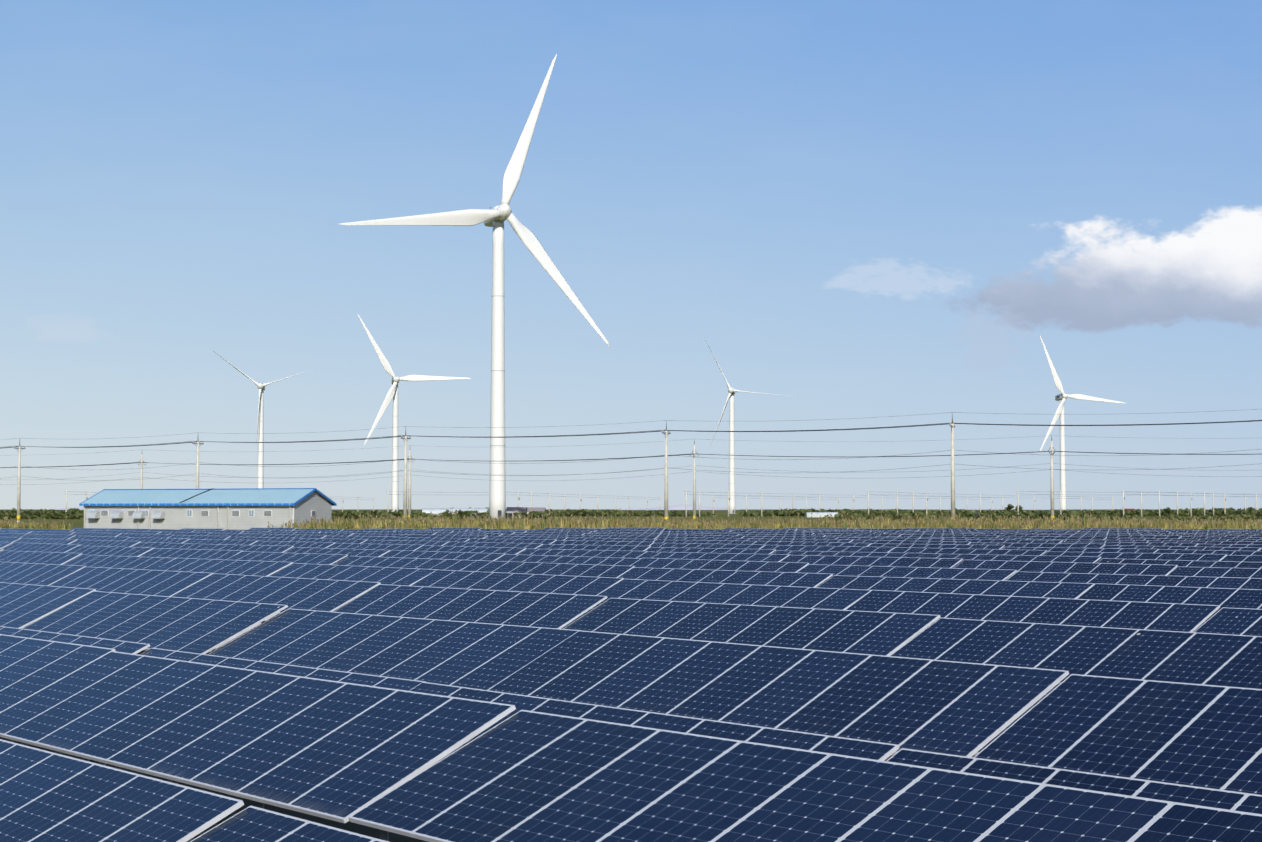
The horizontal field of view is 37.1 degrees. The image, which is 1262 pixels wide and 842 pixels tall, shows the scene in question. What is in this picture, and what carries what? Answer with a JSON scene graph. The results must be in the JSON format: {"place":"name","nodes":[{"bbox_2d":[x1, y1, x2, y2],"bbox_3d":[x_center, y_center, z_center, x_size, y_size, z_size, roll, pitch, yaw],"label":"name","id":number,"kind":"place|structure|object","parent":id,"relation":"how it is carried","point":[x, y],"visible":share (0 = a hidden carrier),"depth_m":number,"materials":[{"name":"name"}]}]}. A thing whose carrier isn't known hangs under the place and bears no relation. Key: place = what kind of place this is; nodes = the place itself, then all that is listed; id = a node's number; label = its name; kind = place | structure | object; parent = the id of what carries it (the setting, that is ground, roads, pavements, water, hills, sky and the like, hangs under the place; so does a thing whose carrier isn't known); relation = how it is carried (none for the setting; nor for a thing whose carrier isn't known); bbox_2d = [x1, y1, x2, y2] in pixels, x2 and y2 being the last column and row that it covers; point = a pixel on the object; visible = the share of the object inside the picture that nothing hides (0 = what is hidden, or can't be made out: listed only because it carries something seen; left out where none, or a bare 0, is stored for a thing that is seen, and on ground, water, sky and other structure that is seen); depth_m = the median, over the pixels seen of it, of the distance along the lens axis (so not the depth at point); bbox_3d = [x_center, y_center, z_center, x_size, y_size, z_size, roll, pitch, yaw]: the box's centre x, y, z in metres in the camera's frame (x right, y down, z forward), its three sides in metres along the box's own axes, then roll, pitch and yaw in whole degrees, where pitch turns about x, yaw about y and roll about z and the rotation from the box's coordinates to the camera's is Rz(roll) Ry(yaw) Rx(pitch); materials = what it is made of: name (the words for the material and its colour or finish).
{"place":"outdoors","nodes":[
{"label":"outdoors","id":0,"kind":"place"},
{"bbox_2d":[506,507,527,517],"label":"farm house","id":1,"kind":"structure","parent":0,"point":[520,509],"depth_m":621.31,"materials":[{"name":"grey"}]},
{"bbox_2d":[527,507,545,515],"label":"farm house","id":2,"kind":"structure","parent":0,"point":[538,509],"depth_m":641.63,"materials":[{"name":"grey"}]},
{"bbox_2d":[0,509,1260,841],"bbox_3d":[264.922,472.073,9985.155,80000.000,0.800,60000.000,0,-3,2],"label":"ground","id":3,"kind":"structure","parent":0,"point":[356,827],"depth_m":422.95,"materials":[{"name":"green plant"}]},
{"bbox_2d":[14,439,24,521],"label":"pole line","id":4,"kind":"object","parent":3,"relation":"on","point":[19,483],"visible":0.88,"depth_m":329.91,"materials":[{"name":"concrete"}]},
{"bbox_2d":[136,454,146,488],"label":"pole line","id":5,"kind":"object","parent":3,"relation":"on","point":[141,480],"visible":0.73,"depth_m":376.58,"materials":[{"name":"concrete"}]},
{"bbox_2d":[0,436,1261,484],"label":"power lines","id":6,"kind":"object","parent":5,"relation":"attached to","point":[643,457],"visible":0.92,"depth_m":323.50,"materials":[{"name":"grey metal"}]},
{"bbox_2d":[192,440,203,488],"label":"pole line","id":7,"kind":"object","parent":3,"relation":"on","point":[197,469],"visible":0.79,"depth_m":306.64,"materials":[{"name":"concrete"}]},
{"bbox_2d":[79,488,336,529],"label":"building","id":8,"kind":"structure","parent":3,"relation":"on","point":[239,508],"depth_m":203.06,"materials":[{"name":"grey metal"}]},
{"bbox_2d":[212,350,308,487],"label":"wind turbine","id":9,"kind":"object","parent":3,"relation":"on","point":[260,432],"visible":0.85,"depth_m":1184.31,"materials":[{"name":"white paint"}]},
{"bbox_2d":[0,509,548,518],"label":"hedge row","id":10,"kind":"object","parent":3,"relation":"on","point":[62,515],"visible":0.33,"depth_m":560.12,"materials":[{"name":"green plant"}]},
{"bbox_2d":[3,541,587,841],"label":"solar array supports","id":11,"kind":"object","parent":3,"relation":"on","point":[383,835],"depth_m":19.49,"materials":[{"name":"grey metal"}]},
{"bbox_2d":[0,528,1261,841],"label":"solar array","id":12,"kind":"object","parent":11,"relation":"on","point":[726,684],"visible":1,"depth_m":23.03,"materials":[{"name":"glass"}]},
{"bbox_2d":[387,491,388,512],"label":"pole","id":13,"kind":"object","parent":3,"relation":"on","point":[388,503],"visible":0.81,"depth_m":706.30,"materials":[{"name":"concrete"}]},
{"bbox_2d":[400,426,410,517],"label":"pole line","id":14,"kind":"object","parent":3,"relation":"on","point":[405,480],"visible":0.77,"depth_m":283.17,"materials":[{"name":"concrete"}]},
{"bbox_2d":[407,450,415,518],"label":"pole line","id":15,"kind":"object","parent":3,"relation":"on","point":[409,459],"visible":0.71,"depth_m":351.89,"materials":[{"name":"concrete"}]},
{"bbox_2d":[358,315,471,511],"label":"wind turbine","id":16,"kind":"object","parent":3,"relation":"on","point":[393,389],"visible":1,"depth_m":1122.33,"materials":[{"name":"white paint"}]},
{"bbox_2d":[422,508,488,516],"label":"greenhouse","id":17,"kind":"object","parent":3,"relation":"on","point":[437,511],"visible":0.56,"depth_m":638.50,"materials":[{"name":"white plastic"}]},
{"bbox_2d":[340,54,610,520],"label":"wind turbine","id":18,"kind":"object","parent":3,"relation":"on","point":[496,217],"visible":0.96,"depth_m":489.97,"materials":[{"name":"white paint"}]},
{"bbox_2d":[506,511,514,518],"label":"building","id":19,"kind":"structure","parent":3,"relation":"on","point":[510,513],"depth_m":483.52,"materials":[{"name":"grey"}]},
{"bbox_2d":[0,509,1261,529],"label":"reed belt","id":20,"kind":"object","parent":3,"relation":"on","point":[405,522],"visible":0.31,"depth_m":193.17,"materials":[{"name":"green plant"}]},
{"bbox_2d":[0,507,1261,516],"bbox_3d":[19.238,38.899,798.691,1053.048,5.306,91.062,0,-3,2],"label":"hedge row","id":21,"kind":"object","parent":3,"relation":"on","point":[802,512],"visible":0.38,"depth_m":799.77,"materials":[{"name":"green plant"}]},
{"bbox_2d":[662,420,670,519],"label":"pole line","id":22,"kind":"object","parent":3,"relation":"on","point":[665,433],"visible":0.92,"depth_m":264.06,"materials":[{"name":"concrete"}]},
{"bbox_2d":[684,490,688,516],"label":"pole","id":23,"kind":"object","parent":3,"relation":"on","point":[686,491],"visible":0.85,"depth_m":695.33,"materials":[{"name":"concrete"}]},
{"bbox_2d":[689,439,699,520],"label":"pole line","id":24,"kind":"object","parent":3,"relation":"on","point":[694,483],"visible":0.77,"depth_m":318.86,"materials":[{"name":"concrete"}]},
{"bbox_2d":[703,335,788,513],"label":"wind turbine","id":25,"kind":"object","parent":3,"relation":"on","point":[731,393],"visible":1,"depth_m":1224.76,"materials":[{"name":"white paint"}]},
{"bbox_2d":[760,492,763,516],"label":"pole","id":26,"kind":"object","parent":3,"relation":"on","point":[761,493],"visible":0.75,"depth_m":773.79,"materials":[{"name":"concrete"}]},
{"bbox_2d":[806,512,837,516],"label":"greenhouse","id":27,"kind":"object","parent":3,"relation":"on","point":[816,514],"visible":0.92,"depth_m":693.90,"materials":[{"name":"white plastic"}]},
{"bbox_2d":[950,412,954,518],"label":"pole line","id":28,"kind":"object","parent":3,"relation":"on","point":[952,425],"visible":0.85,"depth_m":242.19,"materials":[{"name":"concrete"}]},
{"bbox_2d":[1004,504,1013,510],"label":"tree","id":29,"kind":"object","parent":3,"relation":"on","point":[1009,507],"visible":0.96,"depth_m":992.96,"materials":[{"name":"green plant"}]},
{"bbox_2d":[1017,490,1018,514],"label":"pole","id":30,"kind":"object","parent":3,"relation":"on","point":[1018,501],"visible":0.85,"depth_m":684.40,"materials":[{"name":"concrete"}]},
{"bbox_2d":[823,510,1261,520],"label":"hedge row","id":31,"kind":"object","parent":3,"relation":"on","point":[968,514],"visible":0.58,"depth_m":465.06,"materials":[{"name":"green plant"}]},
{"bbox_2d":[1048,435,1054,520],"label":"pole line","id":32,"kind":"object","parent":3,"relation":"on","point":[1052,491],"visible":0.83,"depth_m":303.99,"materials":[{"name":"concrete"}]},
{"bbox_2d":[1060,491,1061,514],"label":"pole","id":33,"kind":"object","parent":3,"relation":"on","point":[1060,504],"visible":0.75,"depth_m":707.75,"materials":[{"name":"concrete"}]},
{"bbox_2d":[1039,336,1126,513],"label":"wind turbine","id":34,"kind":"object","parent":3,"relation":"on","point":[1062,397],"visible":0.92,"depth_m":1288.88,"materials":[{"name":"white paint"}]},
{"bbox_2d":[1121,490,1125,515],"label":"pole","id":35,"kind":"object","parent":3,"relation":"on","point":[1123,491],"visible":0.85,"depth_m":691.07,"materials":[{"name":"concrete"}]},
{"bbox_2d":[1139,491,1143,516],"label":"pole","id":36,"kind":"object","parent":3,"relation":"on","point":[1141,492],"visible":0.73,"depth_m":732.54,"materials":[{"name":"concrete"}]},
{"bbox_2d":[1163,507,1172,513],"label":"tree","id":37,"kind":"object","parent":3,"relation":"on","point":[1168,510],"visible":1,"depth_m":656.31,"materials":[{"name":"green plant"}]},
{"bbox_2d":[1190,492,1191,516],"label":"pole","id":38,"kind":"object","parent":3,"relation":"on","point":[1190,505],"visible":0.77,"depth_m":759.54,"materials":[{"name":"concrete"}]},
{"bbox_2d":[0,409,1261,480],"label":"line wires","id":39,"kind":"object","parent":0,"point":[667,430],"visible":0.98,"depth_m":263.22,"materials":[{"name":"grey metal"}]},
{"bbox_2d":[0,0,1261,508],"label":"sky","id":40,"kind":"structure","parent":0,"point":[862,210],"materials":[{"name":"blue"}]},
{"bbox_2d":[47,505,1261,509],"bbox_3d":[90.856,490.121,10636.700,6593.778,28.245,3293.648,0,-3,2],"label":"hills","id":41,"kind":"structure","parent":0,"point":[679,507],"depth_m":9061.82,"materials":[{"name":"green plant"}]},
{"bbox_2d":[72,491,1257,499],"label":"pole wires","id":42,"kind":"object","parent":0,"point":[914,495],"visible":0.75,"depth_m":807.35,"materials":[{"name":"grey"}]}
]}

